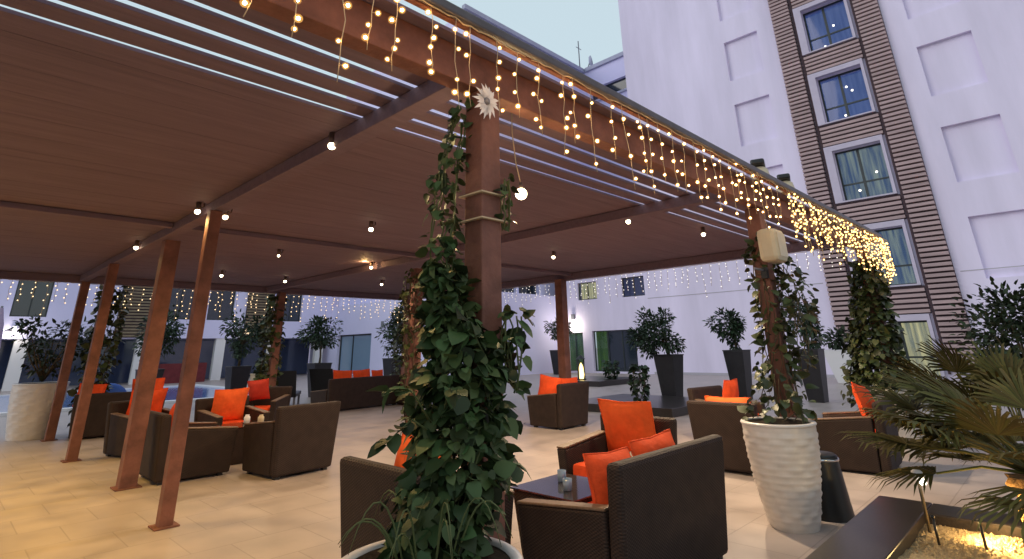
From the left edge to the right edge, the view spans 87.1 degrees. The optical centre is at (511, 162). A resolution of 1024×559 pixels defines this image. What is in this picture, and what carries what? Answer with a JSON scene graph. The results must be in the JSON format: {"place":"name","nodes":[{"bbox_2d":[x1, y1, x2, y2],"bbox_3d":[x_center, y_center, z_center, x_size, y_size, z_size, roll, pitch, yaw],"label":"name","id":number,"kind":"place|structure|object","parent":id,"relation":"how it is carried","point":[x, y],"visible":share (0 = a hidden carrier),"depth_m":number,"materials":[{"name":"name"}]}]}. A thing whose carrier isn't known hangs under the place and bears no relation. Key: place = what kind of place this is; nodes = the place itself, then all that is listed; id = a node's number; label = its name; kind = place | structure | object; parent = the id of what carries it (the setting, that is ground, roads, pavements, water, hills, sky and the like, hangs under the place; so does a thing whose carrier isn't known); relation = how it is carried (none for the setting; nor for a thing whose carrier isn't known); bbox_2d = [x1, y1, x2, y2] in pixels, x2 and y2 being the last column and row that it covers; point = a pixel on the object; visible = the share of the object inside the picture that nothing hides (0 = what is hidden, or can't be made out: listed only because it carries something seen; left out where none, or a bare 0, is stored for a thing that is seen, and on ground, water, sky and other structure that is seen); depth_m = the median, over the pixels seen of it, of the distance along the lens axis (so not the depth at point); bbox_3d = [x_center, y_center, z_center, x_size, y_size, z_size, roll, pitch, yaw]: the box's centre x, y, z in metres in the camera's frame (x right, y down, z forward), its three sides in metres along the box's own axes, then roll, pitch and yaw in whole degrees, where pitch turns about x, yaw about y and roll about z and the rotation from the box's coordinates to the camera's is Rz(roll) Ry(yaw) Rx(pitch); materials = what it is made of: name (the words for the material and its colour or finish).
{"place":"outdoors","nodes":[
{"label":"outdoors","id":0,"kind":"place"},
{"bbox_2d":[0,306,3,347],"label":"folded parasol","id":1,"kind":"object","parent":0,"point":[1,319],"visible":1,"depth_m":14.88,"materials":[{"name":"grey fabric"}]},
{"bbox_2d":[106,383,126,392],"bbox_3d":[-8.781,5.147,11.688,0.396,0.660,0.726,-19,-26,41],"label":"pouf","id":2,"kind":"object","parent":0,"point":[117,388],"visible":0.14,"depth_m":11.77,"materials":[{"name":"blue fabric"}]},
{"bbox_2d":[0,386,248,411],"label":"pool water","id":3,"kind":"structure","parent":0,"point":[202,392],"depth_m":20.98,"materials":[{"name":"blue liquid"}]},
{"bbox_2d":[0,279,332,390],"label":"poolside building","id":4,"kind":"structure","parent":0,"point":[215,355],"depth_m":32.15,"materials":[{"name":"white paint"}]},
{"bbox_2d":[9,280,54,316],"bbox_3d":[-25.128,6.955,28.265,0.060,2.210,1.470,-19,-26,41],"label":"window","id":5,"kind":"structure","parent":4,"relation":"in","point":[26,306],"depth_m":28.19,"materials":[{"name":"grey glass"}]},
{"bbox_2d":[168,288,193,319],"bbox_3d":[-20.261,8.469,32.975,0.060,2.210,1.450,-19,-26,41],"label":"window","id":6,"kind":"structure","parent":4,"relation":"in","point":[173,301],"depth_m":32.97,"materials":[{"name":"grey glass"}]},
{"bbox_2d":[206,290,235,319],"bbox_3d":[-18.649,8.971,34.537,0.060,2.210,1.550,-19,-26,41],"label":"window","id":7,"kind":"structure","parent":4,"relation":"in","point":[226,309],"depth_m":34.48,"materials":[{"name":"grey glass"}]},
{"bbox_2d":[283,294,301,321],"bbox_3d":[-15.476,9.959,37.608,0.060,2.210,1.500,-19,-26,41],"label":"window","id":8,"kind":"structure","parent":4,"relation":"in","point":[293,300],"depth_m":37.69,"materials":[{"name":"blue glass"}]},
{"bbox_2d":[0,0,622,347],"label":"sky","id":9,"kind":"structure","parent":0,"point":[558,26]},
{"bbox_2d":[332,4,637,306],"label":"building","id":10,"kind":"structure","parent":0,"point":[609,72],"depth_m":41.01,"materials":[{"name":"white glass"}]},
{"bbox_2d":[519,285,535,293],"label":"window","id":11,"kind":"structure","parent":10,"relation":"in","point":[527,290],"depth_m":34.94,"materials":[{"name":"grey glass"}]},
{"bbox_2d":[593,77,626,99],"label":"window","id":12,"kind":"structure","parent":10,"relation":"in","point":[618,85],"depth_m":43.28,"materials":[{"name":"grey glass"}]},
{"bbox_2d":[0,348,1023,558],"bbox_3d":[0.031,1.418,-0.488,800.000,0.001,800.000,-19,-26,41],"label":"terrace paving","id":13,"kind":"structure","parent":0,"point":[52,506],"depth_m":5.85,"materials":[{"name":"beige tile"}]},
{"bbox_2d":[4,313,105,440],"bbox_3d":[-9.544,4.352,11.082,1.553,2.381,1.227,3,-19,-11],"label":"potted shrub","id":14,"kind":"object","parent":13,"relation":"on","point":[29,408],"visible":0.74,"depth_m":10.74,"materials":[{"name":"green plant"}]},
{"bbox_2d":[0,384,224,415],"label":"pool kerb","id":15,"kind":"structure","parent":13,"relation":"on","point":[166,401],"depth_m":18.79,"materials":[{"name":"white paint"}]},
{"bbox_2d":[68,391,166,438],"bbox_3d":[-8.100,5.138,11.060,1.546,0.820,0.883,13,-23,-35],"label":"loveseat","id":16,"kind":"object","parent":13,"relation":"on","point":[95,424],"visible":0.2,"depth_m":10.56,"materials":[{"name":"wicker"}]},
{"bbox_2d":[72,383,107,406],"bbox_3d":[-8.388,4.633,10.709,0.459,0.446,0.186,19,-38,-33],"label":"cushion","id":17,"kind":"object","parent":16,"relation":"on","point":[99,388],"visible":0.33,"depth_m":10.78,"materials":[{"name":"orange fabric"}]},
{"bbox_2d":[132,378,164,389],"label":"cushion","id":18,"kind":"object","parent":16,"relation":"on","point":[159,383],"visible":0.19,"depth_m":11.41,"materials":[{"name":"orange fabric"}]},
{"bbox_2d":[103,400,170,455],"bbox_3d":[-6.032,4.354,8.882,0.863,0.800,0.896,-11,-21,25],"label":"armchair","id":19,"kind":"object","parent":13,"relation":"on","point":[117,417],"visible":0.33,"depth_m":8.59,"materials":[{"name":"wicker"}]},
{"bbox_2d":[126,388,167,414],"bbox_3d":[-6.148,4.074,9.048,0.196,0.517,0.586,1,-15,32],"label":"cushion","id":20,"kind":"object","parent":19,"relation":"on","point":[159,396],"visible":0.37,"depth_m":9.14,"materials":[{"name":"orange fabric"}]},
{"bbox_2d":[133,304,188,378],"bbox_3d":[-10.446,5.698,15.846,1.383,2.973,1.784,11,-23,-32],"label":"potted tree","id":21,"kind":"object","parent":13,"relation":"on","point":[171,332],"visible":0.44,"depth_m":16.10,"materials":[{"name":"green plant"}]},
{"bbox_2d":[159,363,206,383],"bbox_3d":[-19.022,12.143,31.066,0.300,1.050,2.400,-19,-26,41],"label":"poolside screen","id":22,"kind":"object","parent":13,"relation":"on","point":[172,372],"visible":0.5,"depth_m":30.71,"materials":[{"name":"red"}]},
{"bbox_2d":[139,410,238,485],"bbox_3d":[-4.349,3.740,7.207,0.941,0.800,0.949,-19,-26,41],"label":"armchair","id":23,"kind":"object","parent":13,"relation":"on","point":[209,447],"visible":0.81,"depth_m":6.91,"materials":[{"name":"wicker"}]},
{"bbox_2d":[194,395,269,424],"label":"armchair","id":24,"kind":"object","parent":13,"relation":"on","point":[203,412],"visible":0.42,"depth_m":9.01,"materials":[{"name":"wicker"}]},
{"bbox_2d":[211,387,249,420],"bbox_3d":[-4.808,4.124,9.152,0.204,0.540,0.586,-2,-15,40],"label":"cushion","id":25,"kind":"object","parent":24,"relation":"on","point":[228,404],"visible":0.82,"depth_m":9.10,"materials":[{"name":"orange fabric"}]},
{"bbox_2d":[217,421,256,464],"bbox_3d":[-4.042,4.189,8.058,0.620,0.492,0.620,-19,-26,41],"label":"coffee table","id":26,"kind":"object","parent":13,"relation":"on","point":[237,456],"visible":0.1,"depth_m":7.79,"materials":[{"name":"wicker"}]},
{"bbox_2d":[219,309,269,388],"bbox_3d":[-8.720,6.219,17.368,2.158,2.908,1.554,-5,-19,11],"label":"potted tree","id":27,"kind":"object","parent":13,"relation":"on","point":[237,376],"visible":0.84,"depth_m":17.18,"materials":[{"name":"green plant"}]},
{"bbox_2d":[249,386,292,420],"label":"armchair","id":28,"kind":"object","parent":13,"relation":"on","point":[280,396],"visible":0.26,"depth_m":11.76,"materials":[{"name":"wicker"}]},
{"bbox_2d":[247,378,269,400],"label":"cushion","id":29,"kind":"object","parent":28,"relation":"on","point":[258,389],"visible":0.91,"depth_m":11.55,"materials":[{"name":"red fabric"}]},
{"bbox_2d":[277,371,300,404],"bbox_3d":[-6.679,6.670,15.903,0.700,1.018,1.927,4,-20,-14],"label":"lounge chair","id":30,"kind":"object","parent":13,"relation":"on","point":[287,378],"visible":0.52,"depth_m":15.31,"materials":[{"name":"black wicker"}]},
{"bbox_2d":[242,401,340,479],"bbox_3d":[-3.012,3.729,7.334,0.906,0.848,0.923,-16,-24,36],"label":"armchair","id":31,"kind":"object","parent":13,"relation":"on","point":[291,439],"visible":1,"depth_m":7.03,"materials":[{"name":"wicker"}]},
{"bbox_2d":[291,315,342,396],"bbox_3d":[-7.100,6.976,19.538,2.062,2.820,1.712,-19,-26,41],"label":"potted tree","id":32,"kind":"object","parent":13,"relation":"on","point":[320,341],"visible":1,"depth_m":19.42,"materials":[{"name":"green plant"}]},
{"bbox_2d":[309,369,333,390],"bbox_3d":[-5.854,7.069,17.117,0.700,1.018,1.927,0,-19,-3],"label":"lounge chair","id":33,"kind":"object","parent":13,"relation":"on","point":[319,378],"visible":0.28,"depth_m":16.46,"materials":[{"name":"brown wicker"}]},
{"bbox_2d":[310,375,399,409],"bbox_3d":[-4.388,6.479,15.193,0.883,0.820,2.396,-15,-23,35],"label":"loveseat","id":34,"kind":"object","parent":13,"relation":"on","point":[350,393],"visible":0.72,"depth_m":14.73,"materials":[{"name":"wicker"}]},
{"bbox_2d":[333,370,351,378],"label":"cushion","id":35,"kind":"object","parent":34,"relation":"on","point":[337,374],"visible":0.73,"depth_m":14.62,"materials":[{"name":"orange fabric"}]},
{"bbox_2d":[352,369,369,377],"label":"cushion","id":36,"kind":"object","parent":34,"relation":"on","point":[362,373],"visible":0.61,"depth_m":15.13,"materials":[{"name":"orange fabric"}]},
{"bbox_2d":[375,307,402,374],"bbox_3d":[-4.394,7.023,20.368,1.594,3.159,1.592,-19,-26,41],"label":"potted tree","id":37,"kind":"object","parent":13,"relation":"on","point":[388,367],"visible":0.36,"depth_m":20.16,"materials":[{"name":"green plant"}]},
{"bbox_2d":[340,456,514,557],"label":"armchair","id":38,"kind":"object","parent":13,"relation":"on","point":[365,484],"visible":0.33,"depth_m":3.51,"materials":[{"name":"wicker"}]},
{"bbox_2d":[394,433,440,467],"bbox_3d":[-0.639,2.085,3.555,0.510,0.479,0.190,-13,-34,43],"label":"cushion","id":39,"kind":"object","parent":38,"relation":"on","point":[399,460],"visible":0.06,"depth_m":3.66,"materials":[{"name":"orange fabric"}]},
{"bbox_2d":[308,292,557,375],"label":"garden building","id":40,"kind":"structure","parent":13,"relation":"on","point":[359,347],"depth_m":34.69,"materials":[{"name":"white paint"}]},
{"bbox_2d":[338,333,371,373],"bbox_3d":[-10.600,13.016,36.597,4.400,2.550,0.080,-19,-26,41],"label":"glass door","id":41,"kind":"structure","parent":40,"relation":"in","point":[354,353],"depth_m":36.73,"materials":[{"name":"blue glass"}]},
{"bbox_2d":[338,97,534,558],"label":"potted vine","id":42,"kind":"object","parent":13,"relation":"on","point":[436,499],"visible":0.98,"depth_m":2.27,"materials":[{"name":"green plant"}]},
{"bbox_2d":[0,0,896,541],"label":"pergola","id":43,"kind":"object","parent":13,"relation":"on","point":[110,152],"visible":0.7,"depth_m":4.96,"materials":[{"name":"wood"}]},
{"bbox_2d":[65,284,131,428],"bbox_3d":[-8.667,4.087,11.287,0.877,3.155,0.836,-19,-26,41],"label":"climbing vine","id":44,"kind":"object","parent":43,"relation":"attached to","point":[109,362],"visible":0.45,"depth_m":11.38,"materials":[{"name":"green plant"}]},
{"bbox_2d":[1,279,403,323],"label":"icicle lights","id":45,"kind":"object","parent":43,"relation":"hanging from","point":[191,297],"visible":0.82,"depth_m":13.04,"materials":[{"name":"gold glass"}]},
{"bbox_2d":[253,294,289,385],"bbox_3d":[-6.174,4.894,13.714,0.738,3.047,0.698,-7,-20,16],"label":"climbing vine","id":46,"kind":"object","parent":43,"relation":"attached to","point":[269,320],"visible":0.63,"depth_m":13.71,"materials":[{"name":"green plant"}]},
{"bbox_2d":[242,0,525,117],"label":"icicle lights","id":47,"kind":"object","parent":43,"relation":"hanging from","point":[366,37],"visible":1,"depth_m":2.50,"materials":[{"name":"gold glass"}]},
{"bbox_2d":[390,300,406,385],"bbox_3d":[-3.334,5.766,16.469,0.830,3.097,0.832,-19,-26,41],"label":"climbing vine","id":48,"kind":"object","parent":43,"relation":"attached to","point":[399,348],"visible":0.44,"depth_m":16.43,"materials":[{"name":"green plant"}]},
{"bbox_2d":[397,268,420,434],"bbox_3d":[-1.890,3.465,9.890,0.480,3.001,0.484,1,-19,-6],"label":"climbing vine","id":49,"kind":"object","parent":43,"relation":"attached to","point":[404,297],"visible":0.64,"depth_m":9.99,"materials":[{"name":"green plant"}]},
{"bbox_2d":[472,83,498,117],"bbox_3d":[-0.143,-0.342,2.994,0.030,0.214,0.198,-19,-26,41],"label":"star ornament","id":50,"kind":"object","parent":43,"relation":"attached to","point":[485,96],"visible":1,"depth_m":2.98,"materials":[{"name":"white paint"}]},
{"bbox_2d":[511,113,526,199],"bbox_3d":[0.049,-0.100,3.588,0.082,0.718,0.077,-7,-20,16],"label":"pendant bulb","id":51,"kind":"object","parent":43,"relation":"hanging from","point":[522,195],"visible":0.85,"depth_m":3.49,"materials":[{"name":"white glass"}]},
{"bbox_2d":[531,59,783,228],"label":"icicle lights","id":52,"kind":"object","parent":43,"relation":"hanging from","point":[561,95],"visible":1,"depth_m":3.90,"materials":[{"name":"gold plastic"}]},
{"bbox_2d":[502,247,852,303],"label":"icicle lights","id":53,"kind":"object","parent":43,"relation":"hanging from","point":[675,275],"visible":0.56,"depth_m":11.13,"materials":[{"name":"white glass"}]},
{"bbox_2d":[750,158,769,182],"bbox_3d":[2.664,0.090,5.809,0.210,0.210,0.240,-11,-21,25],"label":"roof floodlight","id":54,"kind":"object","parent":43,"relation":"on","point":[759,163],"visible":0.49,"depth_m":5.74,"materials":[{"name":"beige plastic"}]},
{"bbox_2d":[754,267,769,278],"bbox_3d":[2.563,1.129,5.549,0.060,0.110,0.280,-19,-26,41],"label":"lamp bracket","id":55,"kind":"object","parent":43,"relation":"attached to","point":[764,271],"visible":1,"depth_m":5.60,"materials":[{"name":"grey metal"}]},
{"bbox_2d":[757,228,788,263],"bbox_3d":[2.695,0.864,5.572,0.202,0.340,0.300,-19,-26,41],"label":"speaker box","id":56,"kind":"object","parent":43,"relation":"attached to","point":[772,246],"visible":1,"depth_m":5.47,"materials":[{"name":"beige plastic"}]},
{"bbox_2d":[776,173,794,194],"bbox_3d":[3.211,0.260,6.338,0.210,0.210,0.240,-11,-21,25],"label":"roof floodlight","id":57,"kind":"object","parent":43,"relation":"on","point":[784,178],"visible":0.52,"depth_m":6.27,"materials":[{"name":"beige plastic"}]},
{"bbox_2d":[786,190,886,280],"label":"icicle lights","id":58,"kind":"object","parent":43,"relation":"hanging from","point":[837,228],"visible":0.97,"depth_m":6.76,"materials":[{"name":"gold plastic"}]},
{"bbox_2d":[878,236,896,286],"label":"icicle lights","id":59,"kind":"object","parent":43,"relation":"hanging from","point":[884,248],"visible":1,"depth_m":8.33,"materials":[{"name":"gold glass"}]},
{"bbox_2d":[510,474,591,554],"bbox_3d":[0.439,2.753,4.141,0.640,0.472,0.640,-19,-26,41],"label":"coffee table","id":60,"kind":"object","parent":13,"relation":"on","point":[549,488],"visible":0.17,"depth_m":4.12,"materials":[{"name":"wicker"}]},
{"bbox_2d":[562,477,571,490],"bbox_3d":[0.421,2.441,4.084,0.070,0.080,0.072,-19,-26,41],"label":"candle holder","id":61,"kind":"object","parent":60,"relation":"on","point":[567,483],"visible":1,"depth_m":4.06,"materials":[{"name":"blue"}]},
{"bbox_2d":[527,382,588,429],"bbox_3d":[0.945,4.874,10.863,0.906,0.816,0.941,-19,-26,41],"label":"armchair","id":62,"kind":"object","parent":13,"relation":"on","point":[565,406],"visible":0.98,"depth_m":10.54,"materials":[{"name":"wicker"}]},
{"bbox_2d":[538,374,561,394],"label":"cushion","id":63,"kind":"object","parent":62,"relation":"on","point":[548,385],"visible":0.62,"depth_m":10.69,"materials":[{"name":"orange fabric"}]},
{"bbox_2d":[544,319,574,374],"bbox_3d":[2.836,10.639,31.471,1.885,3.249,1.646,5,-20,-19],"label":"potted tree","id":64,"kind":"object","parent":13,"relation":"on","point":[554,356],"visible":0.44,"depth_m":31.49,"materials":[{"name":"green plant"}]},
{"bbox_2d":[571,376,640,386],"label":"plinth","id":65,"kind":"structure","parent":13,"relation":"on","point":[598,381],"depth_m":21.66,"materials":[{"name":"stone"}]},
{"bbox_2d":[576,355,586,379],"bbox_3d":[2.862,8.488,22.305,0.400,0.950,0.400,-19,-26,41],"label":"lantern","id":66,"kind":"object","parent":65,"relation":"on","point":[581,371],"visible":0.98,"depth_m":22.21,"materials":[{"name":"black metal"}]},
{"bbox_2d":[601,360,619,378],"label":"plant","id":67,"kind":"object","parent":65,"relation":"on","point":[612,369],"visible":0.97,"depth_m":22.34,"materials":[{"name":"green plant"}]},
{"bbox_2d":[566,271,654,373],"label":"building","id":68,"kind":"structure","parent":13,"relation":"on","point":[605,320],"depth_m":31.90,"materials":[{"name":"white paint"}]},
{"bbox_2d":[569,332,583,370],"bbox_3d":[4.126,11.590,33.166,1.800,2.500,0.530,-19,-26,41],"label":"glass door","id":69,"kind":"structure","parent":68,"relation":"in","point":[576,341],"depth_m":33.57,"materials":[{"name":"green glass"}]},
{"bbox_2d":[578,281,596,299],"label":"window","id":70,"kind":"structure","parent":68,"relation":"in","point":[590,291],"depth_m":33.75,"materials":[{"name":"beige glass"}]},
{"bbox_2d":[594,331,609,370],"bbox_3d":[5.473,11.104,31.916,1.400,2.550,0.530,-19,-26,41],"label":"glass door","id":71,"kind":"structure","parent":68,"relation":"in","point":[602,336],"depth_m":32.27,"materials":[{"name":"green glass"}]},
{"bbox_2d":[607,330,638,371],"bbox_3d":[6.385,10.739,30.760,2.000,2.250,0.060,-19,-26,41],"label":"glass door","id":72,"kind":"structure","parent":68,"relation":"in","point":[619,351],"depth_m":30.85,"materials":[{"name":"grey glass"}]},
{"bbox_2d":[622,276,644,296],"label":"window","id":73,"kind":"structure","parent":68,"relation":"in","point":[636,285],"depth_m":31.15,"materials":[{"name":"blue glass"}]},
{"bbox_2d":[556,414,676,476],"bbox_3d":[1.057,2.963,5.295,0.896,0.800,0.863,-19,-26,41],"label":"armchair","id":74,"kind":"object","parent":13,"relation":"on","point":[570,458],"visible":0.2,"depth_m":5.39,"materials":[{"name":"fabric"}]},
{"bbox_2d":[597,398,655,451],"bbox_3d":[1.205,2.737,5.536,0.652,0.573,0.204,-19,-11,41],"label":"cushion","id":75,"kind":"object","parent":74,"relation":"on","point":[624,423],"visible":0.73,"depth_m":5.48,"materials":[{"name":"orange fabric"}]},
{"bbox_2d":[517,434,727,558],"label":"armchair","id":76,"kind":"object","parent":13,"relation":"on","point":[669,502],"visible":1,"depth_m":3.50,"materials":[{"name":"wicker"}]},
{"bbox_2d":[582,446,630,504],"bbox_3d":[0.705,2.212,3.656,0.204,0.470,0.571,-34,-37,30],"label":"cushion","id":77,"kind":"object","parent":76,"relation":"on","point":[596,464],"visible":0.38,"depth_m":3.55,"materials":[{"name":"orange fabric"}]},
{"bbox_2d":[628,429,674,455],"bbox_3d":[1.126,2.329,4.068,0.571,0.498,0.209,12,-38,-41],"label":"cushion","id":78,"kind":"object","parent":76,"relation":"on","point":[662,439],"visible":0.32,"depth_m":4.09,"materials":[{"name":"orange fabric"}]},
{"bbox_2d":[686,400,757,472],"bbox_3d":[2.900,3.486,6.931,0.896,0.800,0.863,-19,-26,41],"label":"armchair","id":79,"kind":"object","parent":13,"relation":"on","point":[708,418],"visible":0.42,"depth_m":6.65,"materials":[{"name":"wicker"}]},
{"bbox_2d":[704,395,750,402],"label":"cushion","id":80,"kind":"object","parent":79,"relation":"on","point":[728,399],"visible":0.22,"depth_m":6.91,"materials":[{"name":"orange fabric"}]},
{"bbox_2d":[687,385,764,416],"bbox_3d":[3.548,4.133,8.854,0.896,0.800,0.863,12,-23,-35],"label":"armchair","id":81,"kind":"object","parent":13,"relation":"on","point":[697,393],"visible":0.19,"depth_m":9.07,"materials":[{"name":"wicker"}]},
{"bbox_2d":[722,378,738,396],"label":"cushion","id":82,"kind":"object","parent":81,"relation":"on","point":[730,388],"visible":0.52,"depth_m":8.77,"materials":[{"name":"orange fabric"}]},
{"bbox_2d":[702,307,752,397],"bbox_3d":[6.333,5.523,15.736,1.126,2.536,1.134,-19,-26,41],"label":"potted tree","id":83,"kind":"object","parent":13,"relation":"on","point":[738,362],"visible":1,"depth_m":15.57,"materials":[{"name":"green plant"}]},
{"bbox_2d":[737,232,824,533],"bbox_3d":[2.603,1.931,5.256,0.769,2.661,1.223,-19,-26,41],"label":"potted vine","id":84,"kind":"object","parent":13,"relation":"on","point":[783,452],"visible":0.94,"depth_m":4.77,"materials":[{"name":"white ceramic"}]},
{"bbox_2d":[782,288,828,402],"bbox_3d":[7.945,4.843,14.532,1.063,2.972,1.084,-19,-26,41],"label":"potted tree","id":85,"kind":"object","parent":13,"relation":"on","point":[817,377],"visible":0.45,"depth_m":14.21,"materials":[{"name":"green plant"}]},
{"bbox_2d":[820,451,854,522],"bbox_3d":[2.878,2.951,4.947,0.380,0.520,0.380,-19,-26,41],"label":"ash bin","id":86,"kind":"object","parent":13,"relation":"on","point":[836,505],"visible":0.52,"depth_m":4.79,"materials":[{"name":"black metal"}]},
{"bbox_2d":[823,325,854,383],"bbox_3d":[12.603,7.206,20.365,1.455,2.105,1.619,-19,-26,41],"label":"white planter","id":87,"kind":"object","parent":13,"relation":"on","point":[836,361],"visible":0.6,"depth_m":20.14,"materials":[{"name":"white ceramic"}]},
{"bbox_2d":[808,398,901,476],"bbox_3d":[4.345,3.415,6.818,0.863,0.800,0.896,-17,-25,39],"label":"armchair","id":88,"kind":"object","parent":13,"relation":"on","point":[829,425],"visible":0.59,"depth_m":6.48,"materials":[{"name":"wicker"}]},
{"bbox_2d":[851,382,874,426],"bbox_3d":[4.479,3.065,6.790,0.185,0.517,0.560,-33,-43,32],"label":"cushion","id":89,"kind":"object","parent":88,"relation":"on","point":[861,400],"visible":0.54,"depth_m":6.68,"materials":[{"name":"orange fabric"}]},
{"bbox_2d":[840,257,919,453],"bbox_3d":[5.466,2.814,8.158,1.071,2.762,1.044,-19,-26,41],"label":"potted vine","id":90,"kind":"object","parent":13,"relation":"on","point":[862,350],"visible":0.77,"depth_m":8.11,"materials":[{"name":"green plant"}]},
{"bbox_2d":[805,495,1023,558],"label":"planting bed","id":91,"kind":"object","parent":13,"relation":"on","point":[882,527],"visible":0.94,"depth_m":3.42,"materials":[{"name":"stone"}]},
{"bbox_2d":[911,469,931,532],"bbox_3d":[2.751,2.263,3.594,0.069,0.377,0.104,-7,-20,17],"label":"garden uplight","id":92,"kind":"object","parent":91,"relation":"on","point":[920,483],"visible":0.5,"depth_m":3.59,"materials":[{"name":"white paint"}]},
{"bbox_2d":[835,363,1023,545],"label":"fan palm","id":93,"kind":"object","parent":91,"relation":"on","point":[957,424],"visible":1,"depth_m":3.58,"materials":[{"name":"green plant"}]},
{"bbox_2d":[859,334,1023,467],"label":"fan palm","id":94,"kind":"object","parent":13,"relation":"on","point":[989,370],"visible":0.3,"depth_m":4.82,"materials":[{"name":"green plant"}]},
{"bbox_2d":[947,276,1023,418],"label":"round bush","id":95,"kind":"object","parent":13,"relation":"on","point":[1014,327],"visible":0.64,"depth_m":6.96,"materials":[{"name":"green plant"}]},
{"bbox_2d":[588,394,688,417],"bbox_3d":[3.337,6.098,13.597,3.100,0.180,2.800,-19,-26,41],"label":"coffee table","id":96,"kind":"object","parent":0,"point":[670,406],"depth_m":13.01,"materials":[{"name":"stone"}]},
{"bbox_2d":[627,364,650,401],"bbox_3d":[3.010,5.246,12.722,0.551,0.917,0.617,-19,-26,41],"label":"plant","id":97,"kind":"object","parent":96,"relation":"on","point":[633,369],"visible":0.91,"depth_m":12.67,"materials":[{"name":"green plant"}]},
{"bbox_2d":[625,306,686,396],"bbox_3d":[4.111,5.463,15.544,1.674,2.616,1.436,-19,-26,41],"label":"potted tree","id":98,"kind":"object","parent":96,"relation":"on","point":[669,367],"visible":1,"depth_m":15.32,"materials":[{"name":"green plant"}]},
{"bbox_2d":[618,0,1023,379],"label":"hotel building","id":99,"kind":"structure","parent":0,"point":[898,125],"depth_m":24.46,"materials":[{"name":"grey paint"}]},
{"bbox_2d":[803,0,852,50],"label":"window","id":100,"kind":"structure","parent":99,"relation":"in","point":[826,25],"depth_m":26.88,"materials":[{"name":"blue glass"}]},
{"bbox_2d":[818,67,871,121],"bbox_3d":[15.844,-3.131,25.596,1.920,2.400,0.080,-19,-26,41],"label":"window","id":101,"kind":"structure","parent":99,"relation":"in","point":[845,94],"depth_m":25.63,"materials":[{"name":"blue glass"}]},
{"bbox_2d":[835,143,892,200],"bbox_3d":[16.050,0.520,24.476,2.120,2.600,0.442,-19,-26,41],"label":"window","id":102,"kind":"structure","parent":99,"relation":"in","point":[863,173],"depth_m":24.61,"materials":[{"name":"blue glass"}]},
{"bbox_2d":[861,227,916,285],"bbox_3d":[16.129,4.131,23.233,2.120,2.600,0.442,-19,-26,41],"label":"window","id":103,"kind":"structure","parent":99,"relation":"in","point":[895,237],"depth_m":23.08,"materials":[{"name":"blue glass"}]},
{"bbox_2d":[888,320,940,375],"bbox_3d":[16.206,7.619,22.032,2.120,2.340,0.442,-19,-26,41],"label":"window","id":104,"kind":"structure","parent":99,"relation":"in","point":[916,331],"depth_m":21.98,"materials":[{"name":"beige glass"}]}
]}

